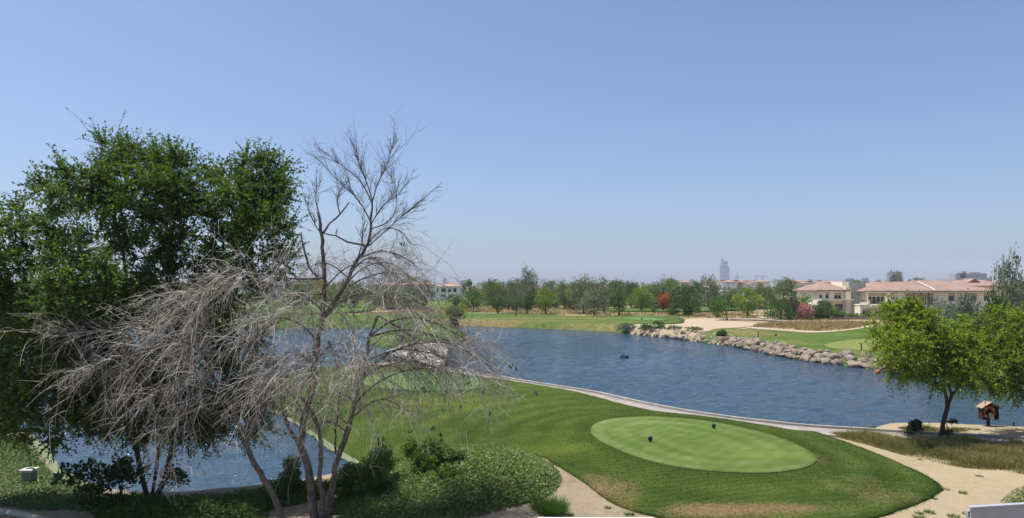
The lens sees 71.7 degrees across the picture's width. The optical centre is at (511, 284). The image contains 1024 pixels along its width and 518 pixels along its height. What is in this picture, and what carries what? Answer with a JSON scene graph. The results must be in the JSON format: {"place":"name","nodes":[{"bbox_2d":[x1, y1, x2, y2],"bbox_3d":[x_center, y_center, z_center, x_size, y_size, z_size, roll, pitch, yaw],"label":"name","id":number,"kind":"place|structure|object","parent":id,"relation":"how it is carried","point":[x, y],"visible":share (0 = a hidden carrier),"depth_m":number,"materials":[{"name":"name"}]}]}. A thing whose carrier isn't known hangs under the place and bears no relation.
{"place":"outdoors","nodes":[
{"label":"outdoors","id":0,"kind":"place"},
{"bbox_2d":[0,508,48,517],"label":"edging log","id":1,"kind":"object","parent":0,"point":[13,513],"visible":1,"depth_m":22.11,"materials":[{"name":"concrete"}]},
{"bbox_2d":[66,300,375,316],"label":"distant lawn","id":2,"kind":"structure","parent":0,"point":[355,309],"depth_m":195.66,"materials":[{"name":"plant"}]},
{"bbox_2d":[387,343,447,367],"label":"causeway","id":3,"kind":"structure","parent":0,"point":[418,355],"depth_m":72.19,"materials":[{"name":"stone"}]},
{"bbox_2d":[370,324,465,347],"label":"island","id":4,"kind":"structure","parent":0,"point":[383,343],"depth_m":98.19,"materials":[{"name":"plant"}]},
{"bbox_2d":[385,300,471,308],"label":"villa lawn","id":5,"kind":"structure","parent":0,"point":[435,302],"depth_m":223.12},
{"bbox_2d":[0,286,1023,517],"bbox_3d":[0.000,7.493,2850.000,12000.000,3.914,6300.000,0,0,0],"label":"ground","id":6,"kind":"structure","parent":0,"point":[996,486],"depth_m":24.72,"materials":[{"name":"sand"}]},
{"bbox_2d":[18,467,39,482],"bbox_3d":[-17.754,7.054,26.058,0.480,0.660,0.480,0,0,0],"label":"utility post","id":7,"kind":"object","parent":6,"relation":"on","point":[27,473],"visible":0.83,"depth_m":25.89,"materials":[{"name":"concrete"}]},
{"bbox_2d":[21,432,106,488],"bbox_3d":[-21.227,7.950,32.429,1.297,0.001,15.498,0,0,-44],"label":"edging","id":8,"kind":"object","parent":6,"relation":"on","point":[53,466],"visible":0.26,"depth_m":32.05,"materials":[{"name":"concrete"}]},
{"bbox_2d":[0,435,134,512],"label":"ground cover","id":9,"kind":"object","parent":6,"relation":"on","point":[20,465],"visible":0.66,"depth_m":25.16,"materials":[{"name":"green plant"}]},
{"bbox_2d":[0,167,164,476],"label":"leafy tree","id":10,"kind":"object","parent":6,"relation":"on","point":[15,396],"visible":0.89,"depth_m":22.16,"materials":[{"name":"green plant"}]},
{"bbox_2d":[47,451,190,514],"bbox_3d":[-12.479,6.390,22.543,4.272,2.039,1.789,0,0,0],"label":"shrub","id":11,"kind":"object","parent":6,"relation":"on","point":[116,474],"visible":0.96,"depth_m":22.48,"materials":[{"name":"green plant"}]},
{"bbox_2d":[4,107,313,504],"bbox_3d":[-11.851,0.537,24.671,10.698,13.729,5.841,0,0,0],"label":"leafy tree","id":12,"kind":"object","parent":6,"relation":"on","point":[109,195],"visible":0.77,"depth_m":23.85,"materials":[{"name":"green plant"}]},
{"bbox_2d":[0,254,355,517],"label":"bare tree","id":13,"kind":"object","parent":6,"relation":"on","point":[265,481],"visible":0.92,"depth_m":21.04,"materials":[{"name":"grey plant"}]},
{"bbox_2d":[93,478,330,517],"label":"ground cover","id":14,"kind":"object","parent":6,"relation":"on","point":[195,503],"visible":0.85,"depth_m":22.48,"materials":[{"name":"green plant"}]},
{"bbox_2d":[261,455,306,499],"bbox_3d":[-7.811,6.657,24.297,1.340,1.579,1.595,0,0,44],"label":"shrub","id":15,"kind":"object","parent":6,"relation":"on","point":[294,478],"visible":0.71,"depth_m":24.29,"materials":[{"name":"green plant"}]},
{"bbox_2d":[282,282,308,307],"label":"tree","id":16,"kind":"object","parent":6,"relation":"on","point":[297,288],"visible":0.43,"depth_m":197.15,"materials":[{"name":"green plant"}]},
{"bbox_2d":[275,411,358,463],"bbox_3d":[-10.835,7.950,38.288,0.910,0.001,15.678,0,0,-31],"label":"edging","id":17,"kind":"object","parent":6,"relation":"on","point":[346,457],"visible":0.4,"depth_m":34.83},
{"bbox_2d":[311,279,329,306],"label":"tree","id":18,"kind":"object","parent":6,"relation":"on","point":[319,296],"visible":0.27,"depth_m":211.58,"materials":[{"name":"green plant"}]},
{"bbox_2d":[318,289,359,306],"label":"tree","id":19,"kind":"object","parent":6,"relation":"on","point":[334,294],"visible":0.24,"depth_m":205.81,"materials":[{"name":"green plant"}]},
{"bbox_2d":[330,279,348,292],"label":"tree","id":20,"kind":"object","parent":6,"relation":"on","point":[334,285],"visible":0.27,"depth_m":319.45,"materials":[{"name":"green plant"}]},
{"bbox_2d":[134,100,551,517],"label":"bare tree","id":21,"kind":"object","parent":6,"relation":"on","point":[325,508],"visible":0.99,"depth_m":21.51,"materials":[{"name":"grey plant"}]},
{"bbox_2d":[234,307,472,316],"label":"rough grass","id":22,"kind":"structure","parent":6,"relation":"on","point":[441,311],"depth_m":174.68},
{"bbox_2d":[340,283,366,306],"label":"tree","id":23,"kind":"object","parent":6,"relation":"on","point":[358,289],"visible":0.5,"depth_m":205.49,"materials":[{"name":"green plant"}]},
{"bbox_2d":[327,444,396,502],"bbox_3d":[-4.956,6.447,24.103,2.218,1.811,2.484,0,0,0],"label":"shrub","id":24,"kind":"object","parent":6,"relation":"on","point":[385,461],"visible":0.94,"depth_m":23.47,"materials":[{"name":"green plant"}]},
{"bbox_2d":[373,285,401,306],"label":"tree","id":25,"kind":"object","parent":6,"relation":"on","point":[388,301],"visible":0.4,"depth_m":200.32,"materials":[{"name":"green plant"}]},
{"bbox_2d":[127,313,684,333],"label":"fairway","id":26,"kind":"structure","parent":6,"relation":"on","point":[591,323],"depth_m":135.79,"materials":[{"name":"green plant"}]},
{"bbox_2d":[577,286,610,315],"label":"tree","id":27,"kind":"object","parent":26,"relation":"on","point":[596,301],"visible":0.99,"depth_m":155.77,"materials":[{"name":"green plant"}]},
{"bbox_2d":[621,317,667,320],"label":"tee patch","id":28,"kind":"object","parent":26,"relation":"on","point":[648,318],"visible":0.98,"depth_m":143.14,"materials":[{"name":"green plant"}]},
{"bbox_2d":[411,281,435,307],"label":"tree","id":29,"kind":"object","parent":6,"relation":"on","point":[421,296],"visible":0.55,"depth_m":199.62,"materials":[{"name":"green plant"}]},
{"bbox_2d":[399,436,465,476],"bbox_3d":[-2.822,6.073,24.975,2.430,1.373,1.521,0,0,0],"label":"shrub","id":30,"kind":"object","parent":6,"relation":"on","point":[436,455],"visible":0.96,"depth_m":24.85,"materials":[{"name":"green plant"}]},
{"bbox_2d":[330,442,561,517],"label":"ground cover","id":31,"kind":"object","parent":6,"relation":"on","point":[517,461],"visible":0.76,"depth_m":23.10,"materials":[{"name":"green plant"}]},
{"bbox_2d":[435,464,460,483],"bbox_3d":[-2.187,6.663,23.522,1.058,1.226,1.534,0,0,0],"label":"shrub","id":32,"kind":"object","parent":6,"relation":"on","point":[441,474],"visible":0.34,"depth_m":23.68,"materials":[{"name":"green plant"}]},
{"bbox_2d":[435,283,462,299],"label":"villa","id":33,"kind":"object","parent":6,"relation":"on","point":[456,288],"visible":0.62,"depth_m":290.00,"materials":[{"name":"paint"}]},
{"bbox_2d":[445,293,463,305],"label":"tree","id":34,"kind":"object","parent":6,"relation":"on","point":[456,300],"visible":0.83,"depth_m":212.21,"materials":[{"name":"green plant"}]},
{"bbox_2d":[444,305,465,320],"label":"shrub","id":35,"kind":"object","parent":6,"relation":"on","point":[455,312],"visible":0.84,"depth_m":121.43,"materials":[{"name":"green plant"}]},
{"bbox_2d":[461,277,475,298],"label":"tree","id":36,"kind":"object","parent":6,"relation":"on","point":[469,282],"visible":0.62,"depth_m":236.32,"materials":[{"name":"green plant"}]},
{"bbox_2d":[458,288,487,310],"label":"tree","id":37,"kind":"object","parent":6,"relation":"on","point":[476,295],"visible":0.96,"depth_m":182.58,"materials":[{"name":"green plant"}]},
{"bbox_2d":[481,278,505,307],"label":"tree","id":38,"kind":"object","parent":6,"relation":"on","point":[490,290],"visible":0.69,"depth_m":205.25,"materials":[{"name":"green plant"}]},
{"bbox_2d":[484,291,511,312],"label":"tree","id":39,"kind":"object","parent":6,"relation":"on","point":[495,300],"visible":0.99,"depth_m":170.63,"materials":[{"name":"green plant"}]},
{"bbox_2d":[497,280,518,309],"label":"tree","id":40,"kind":"object","parent":6,"relation":"on","point":[503,293],"visible":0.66,"depth_m":197.66,"materials":[{"name":"green plant"}]},
{"bbox_2d":[506,295,522,311],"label":"tree","id":41,"kind":"object","parent":6,"relation":"on","point":[516,298],"visible":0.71,"depth_m":171.59,"materials":[{"name":"green plant"}]},
{"bbox_2d":[514,291,536,313],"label":"tree","id":42,"kind":"object","parent":6,"relation":"on","point":[526,301],"visible":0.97,"depth_m":168.79,"materials":[{"name":"green plant"}]},
{"bbox_2d":[515,262,539,309],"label":"tree","id":43,"kind":"object","parent":6,"relation":"on","point":[529,276],"visible":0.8,"depth_m":195.74,"materials":[{"name":"green plant"}]},
{"bbox_2d":[533,286,557,313],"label":"tree","id":44,"kind":"object","parent":6,"relation":"on","point":[543,302],"visible":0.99,"depth_m":167.33,"materials":[{"name":"green plant"}]},
{"bbox_2d":[525,489,573,515],"bbox_3d":[1.173,6.773,22.124,1.723,0.599,1.798,0,0,0],"label":"grass tuft","id":45,"kind":"object","parent":6,"relation":"on","point":[555,507],"visible":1,"depth_m":21.95,"materials":[{"name":"plant"}]},
{"bbox_2d":[557,283,568,308],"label":"tree","id":46,"kind":"object","parent":6,"relation":"on","point":[561,297],"visible":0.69,"depth_m":199.45,"materials":[{"name":"green plant"}]},
{"bbox_2d":[566,273,605,313],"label":"tree","id":47,"kind":"object","parent":6,"relation":"on","point":[580,287],"visible":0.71,"depth_m":168.99,"materials":[{"name":"green plant"}]},
{"bbox_2d":[538,517,652,517],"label":"boundary wall","id":48,"kind":"structure","parent":6,"relation":"on","point":[595,517],"depth_m":16.71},
{"bbox_2d":[596,274,616,312],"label":"tree","id":49,"kind":"object","parent":6,"relation":"on","point":[605,289],"visible":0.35,"depth_m":177.38,"materials":[{"name":"green plant"}]},
{"bbox_2d":[606,279,623,307],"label":"tree","id":50,"kind":"object","parent":6,"relation":"on","point":[614,283],"visible":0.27,"depth_m":210.91,"materials":[{"name":"green plant"}]},
{"bbox_2d":[606,287,628,315],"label":"tree","id":51,"kind":"object","parent":6,"relation":"on","point":[619,301],"visible":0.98,"depth_m":160.66,"materials":[{"name":"green plant"}]},
{"bbox_2d":[615,322,636,332],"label":"shrub","id":52,"kind":"object","parent":6,"relation":"on","point":[625,325],"visible":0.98,"depth_m":116.69,"materials":[{"name":"green plant"}]},
{"bbox_2d":[623,277,639,307],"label":"tree","id":53,"kind":"object","parent":6,"relation":"on","point":[629,288],"visible":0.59,"depth_m":203.36,"materials":[{"name":"green plant"}]},
{"bbox_2d":[630,283,655,309],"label":"tree","id":54,"kind":"object","parent":6,"relation":"on","point":[640,296],"visible":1,"depth_m":183.31,"materials":[{"name":"green plant"}]},
{"bbox_2d":[642,295,669,308],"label":"undergrowth shrub","id":55,"kind":"object","parent":6,"relation":"on","point":[655,301],"visible":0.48,"depth_m":197.55,"materials":[{"name":"green plant"}]},
{"bbox_2d":[628,280,684,306],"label":"tree","id":56,"kind":"object","parent":6,"relation":"on","point":[667,287],"visible":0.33,"depth_m":205.15,"materials":[{"name":"green plant"}]},
{"bbox_2d":[648,321,665,331],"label":"shrub","id":57,"kind":"object","parent":6,"relation":"on","point":[658,326],"visible":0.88,"depth_m":111.89,"materials":[{"name":"green plant"}]},
{"bbox_2d":[468,306,849,320],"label":"dry scrub","id":58,"kind":"object","parent":6,"relation":"on","point":[553,310],"visible":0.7,"depth_m":168.00,"materials":[{"name":"plant"}]},
{"bbox_2d":[656,292,671,309],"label":"tree","id":59,"kind":"object","parent":6,"relation":"on","point":[663,301],"visible":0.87,"depth_m":185.06,"materials":[{"name":"red plant"}]},
{"bbox_2d":[396,416,944,517],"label":"grass fringe","id":60,"kind":"object","parent":6,"relation":"on","point":[774,426],"depth_m":24.66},
{"bbox_2d":[661,275,680,291],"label":"tree","id":61,"kind":"object","parent":6,"relation":"on","point":[670,281],"visible":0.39,"depth_m":220.73,"materials":[{"name":"green plant"}]},
{"bbox_2d":[665,283,702,314],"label":"tree","id":62,"kind":"object","parent":6,"relation":"on","point":[690,304],"visible":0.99,"depth_m":159.26,"materials":[{"name":"green plant"}]},
{"bbox_2d":[598,304,787,311],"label":"second fairway","id":63,"kind":"structure","parent":6,"relation":"on","point":[634,309],"depth_m":190.36,"materials":[{"name":"plant"}]},
{"bbox_2d":[631,318,761,331],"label":"sand bunker","id":64,"kind":"object","parent":6,"relation":"on","point":[707,324],"visible":0.74,"depth_m":122.97},
{"bbox_2d":[691,272,723,306],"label":"tree","id":65,"kind":"object","parent":6,"relation":"on","point":[713,293],"visible":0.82,"depth_m":212.44,"materials":[{"name":"green plant"}]},
{"bbox_2d":[708,297,730,319],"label":"tree","id":66,"kind":"object","parent":6,"relation":"on","point":[722,307],"visible":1,"depth_m":136.84,"materials":[{"name":"green plant"}]},
{"bbox_2d":[720,259,728,280],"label":"skyscraper","id":67,"kind":"structure","parent":6,"relation":"on","point":[724,270],"depth_m":3399.67,"materials":[{"name":"blue glass"}]},
{"bbox_2d":[716,280,737,295],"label":"villa","id":68,"kind":"object","parent":6,"relation":"on","point":[726,284],"visible":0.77,"depth_m":330.10,"materials":[{"name":"beige tile"}]},
{"bbox_2d":[436,366,1023,438],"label":"kerb","id":69,"kind":"structure","parent":6,"relation":"on","point":[812,425],"depth_m":37.46,"materials":[{"name":"concrete"}]},
{"bbox_2d":[729,287,764,314],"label":"tree","id":70,"kind":"object","parent":6,"relation":"on","point":[741,298],"visible":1,"depth_m":155.27,"materials":[{"name":"green plant"}]},
{"bbox_2d":[748,280,770,288],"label":"villa","id":71,"kind":"object","parent":6,"relation":"on","point":[766,283],"visible":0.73,"depth_m":345.05,"materials":[{"name":"beige tile"}]},
{"bbox_2d":[752,291,768,308],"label":"undergrowth shrub","id":72,"kind":"object","parent":6,"relation":"on","point":[765,301],"visible":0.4,"depth_m":200.78,"materials":[{"name":"green plant"}]},
{"bbox_2d":[753,282,774,301],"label":"tree","id":73,"kind":"object","parent":6,"relation":"on","point":[762,289],"visible":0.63,"depth_m":236.32,"materials":[{"name":"green plant"}]},
{"bbox_2d":[763,295,794,319],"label":"tree","id":74,"kind":"object","parent":6,"relation":"on","point":[778,305],"visible":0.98,"depth_m":139.73,"materials":[{"name":"green plant"}]},
{"bbox_2d":[772,276,800,297],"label":"tree","id":75,"kind":"object","parent":6,"relation":"on","point":[788,284],"visible":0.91,"depth_m":254.80,"materials":[{"name":"green plant"}]},
{"bbox_2d":[785,294,799,318],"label":"shrub","id":76,"kind":"object","parent":6,"relation":"on","point":[791,299],"visible":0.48,"depth_m":142.32,"materials":[{"name":"green plant"}]},
{"bbox_2d":[790,293,817,317],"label":"shrub","id":77,"kind":"object","parent":6,"relation":"on","point":[804,299],"visible":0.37,"depth_m":145.95,"materials":[{"name":"green plant"}]},
{"bbox_2d":[796,302,816,318],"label":"shrub","id":78,"kind":"object","parent":6,"relation":"on","point":[805,310],"visible":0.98,"depth_m":141.47,"materials":[{"name":"pink plant"}]},
{"bbox_2d":[753,320,881,330],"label":"tussock bed","id":79,"kind":"object","parent":6,"relation":"on","point":[817,325],"visible":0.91,"depth_m":117.34,"materials":[{"name":"plant"}]},
{"bbox_2d":[809,302,831,318],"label":"shrub","id":80,"kind":"object","parent":6,"relation":"on","point":[819,311],"visible":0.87,"depth_m":142.41,"materials":[{"name":"green plant"}]},
{"bbox_2d":[792,282,853,316],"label":"villa","id":81,"kind":"object","parent":6,"relation":"on","point":[816,292],"visible":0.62,"depth_m":150.32,"materials":[{"name":"paint"}]},
{"bbox_2d":[822,306,844,318],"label":"shrub","id":82,"kind":"object","parent":6,"relation":"on","point":[835,311],"visible":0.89,"depth_m":141.52,"materials":[{"name":"green plant"}]},
{"bbox_2d":[831,282,868,316],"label":"villa wing","id":83,"kind":"structure","parent":6,"relation":"on","point":[849,306],"depth_m":151.00,"materials":[{"name":"paint"}]},
{"bbox_2d":[700,322,1023,385],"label":"fairway","id":84,"kind":"structure","parent":6,"relation":"on","point":[813,341],"depth_m":95.68,"materials":[{"name":"plant"}]},
{"bbox_2d":[745,325,877,332],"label":"sand strip","id":85,"kind":"object","parent":84,"relation":"on","point":[781,329],"visible":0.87,"depth_m":108.23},
{"bbox_2d":[825,339,901,351],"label":"putting green","id":86,"kind":"object","parent":84,"relation":"on","point":[850,344],"visible":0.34,"depth_m":85.02,"materials":[{"name":"green plant"}]},
{"bbox_2d":[1006,281,1023,333],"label":"tree","id":87,"kind":"object","parent":84,"relation":"on","point":[1018,304],"visible":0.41,"depth_m":92.34,"materials":[{"name":"green plant"}]},
{"bbox_2d":[830,316,920,319],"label":"garden wall","id":88,"kind":"structure","parent":6,"relation":"on","point":[853,318],"depth_m":141.00,"materials":[{"name":"concrete"}]},
{"bbox_2d":[834,313,916,316],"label":"hedge","id":89,"kind":"object","parent":6,"relation":"on","point":[855,315],"visible":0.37,"depth_m":142.07,"materials":[{"name":"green plant"}]},
{"bbox_2d":[886,267,903,281],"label":"tree","id":90,"kind":"object","parent":6,"relation":"on","point":[893,279],"visible":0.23,"depth_m":175.71,"materials":[{"name":"green plant"}]},
{"bbox_2d":[904,419,929,435],"bbox_3d":[19.327,6.949,34.184,1.332,1.006,0.905,0,0,-10],"label":"shrub","id":91,"kind":"object","parent":6,"relation":"on","point":[912,426],"visible":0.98,"depth_m":33.97,"materials":[{"name":"green plant"}]},
{"bbox_2d":[825,426,1023,473],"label":"long grass","id":92,"kind":"structure","parent":6,"relation":"on","point":[972,452],"depth_m":30.78,"materials":[{"name":"plant"}]},
{"bbox_2d":[854,280,996,317],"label":"villa","id":93,"kind":"object","parent":6,"relation":"on","point":[872,295],"visible":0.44,"depth_m":148.08,"materials":[{"name":"paint"}]},
{"bbox_2d":[858,289,1007,437],"bbox_3d":[19.449,3.763,33.028,7.043,7.370,5.822,0,0,0],"label":"feathery tree","id":94,"kind":"object","parent":6,"relation":"on","point":[929,354],"visible":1,"depth_m":32.31,"materials":[{"name":"green plant"}]},
{"bbox_2d":[928,292,955,339],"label":"shrub","id":95,"kind":"object","parent":6,"relation":"on","point":[945,309],"visible":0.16,"depth_m":83.34,"materials":[{"name":"green plant"}]},
{"bbox_2d":[941,418,957,438],"bbox_3d":[20.600,6.800,33.323,0.860,1.282,0.666,0,0,-41],"label":"shrub","id":96,"kind":"object","parent":6,"relation":"on","point":[950,431],"visible":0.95,"depth_m":33.24,"materials":[{"name":"green plant"}]},
{"bbox_2d":[935,271,990,281],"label":"hotel block","id":97,"kind":"structure","parent":6,"relation":"on","point":[960,275],"depth_m":901.63,"materials":[{"name":"concrete"}]},
{"bbox_2d":[943,288,983,348],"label":"shrub","id":98,"kind":"object","parent":6,"relation":"on","point":[964,305],"visible":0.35,"depth_m":79.58,"materials":[{"name":"green plant"}]},
{"bbox_2d":[950,278,1009,304],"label":"villa","id":99,"kind":"object","parent":6,"relation":"on","point":[981,283],"visible":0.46,"depth_m":176.38,"materials":[{"name":"ceramic"}]},
{"bbox_2d":[953,301,1023,411],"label":"feathery tree","id":100,"kind":"object","parent":6,"relation":"on","point":[1010,362],"visible":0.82,"depth_m":33.87,"materials":[{"name":"green plant"}]},
{"bbox_2d":[975,401,1001,425],"bbox_3d":[24.701,6.769,36.712,1.000,1.470,0.540,0,0,0],"label":"life ring box","id":101,"kind":"object","parent":6,"relation":"on","point":[990,413],"visible":0.99,"depth_m":36.63,"materials":[{"name":"red wood"}]},
{"bbox_2d":[970,285,1012,340],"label":"tree","id":102,"kind":"object","parent":6,"relation":"on","point":[999,301],"visible":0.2,"depth_m":77.69,"materials":[{"name":"green plant"}]},
{"bbox_2d":[965,502,1023,517],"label":"board fence","id":103,"kind":"object","parent":6,"relation":"on","point":[1009,510],"visible":1,"depth_m":17.13,"materials":[{"name":"grey paint"}]},
{"bbox_2d":[989,241,1023,334],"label":"tree","id":104,"kind":"object","parent":6,"relation":"on","point":[1010,288],"visible":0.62,"depth_m":95.47,"materials":[{"name":"green plant"}]},
{"bbox_2d":[0,0,1023,285],"label":"sky","id":105,"kind":"structure","parent":0,"point":[640,141],"materials":[{"name":"blue"}]},
{"bbox_2d":[2,326,1023,491],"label":"lake","id":106,"kind":"structure","parent":0,"point":[712,378],"depth_m":55.21,"materials":[{"name":"blue liquid"}]},
{"bbox_2d":[257,363,942,517],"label":"lawn","id":107,"kind":"structure","parent":0,"point":[728,506],"depth_m":28.28,"materials":[{"name":"green plant"}]},
{"bbox_2d":[363,371,488,390],"bbox_3d":[-6.695,7.008,51.934,8.536,0.269,13.000,0,0,-28],"label":"distant tee box","id":108,"kind":"object","parent":107,"relation":"on","point":[405,386],"visible":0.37,"depth_m":49.99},
{"bbox_2d":[591,416,816,473],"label":"greens","id":109,"kind":"object","parent":107,"relation":"on","point":[695,444],"visible":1,"depth_m":29.88,"materials":[{"name":"green plant"}]},
{"bbox_2d":[428,367,1023,444],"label":"path","id":110,"kind":"structure","parent":0,"point":[662,409],"depth_m":37.59,"materials":[{"name":"concrete"}]},
{"bbox_2d":[898,425,980,431],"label":"long grass","id":111,"kind":"structure","parent":0,"point":[956,429],"depth_m":35.69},
{"bbox_2d":[997,486,1023,503],"bbox_3d":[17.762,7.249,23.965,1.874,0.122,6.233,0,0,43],"label":"bush","id":112,"kind":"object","parent":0,"point":[1015,496],"depth_m":24.28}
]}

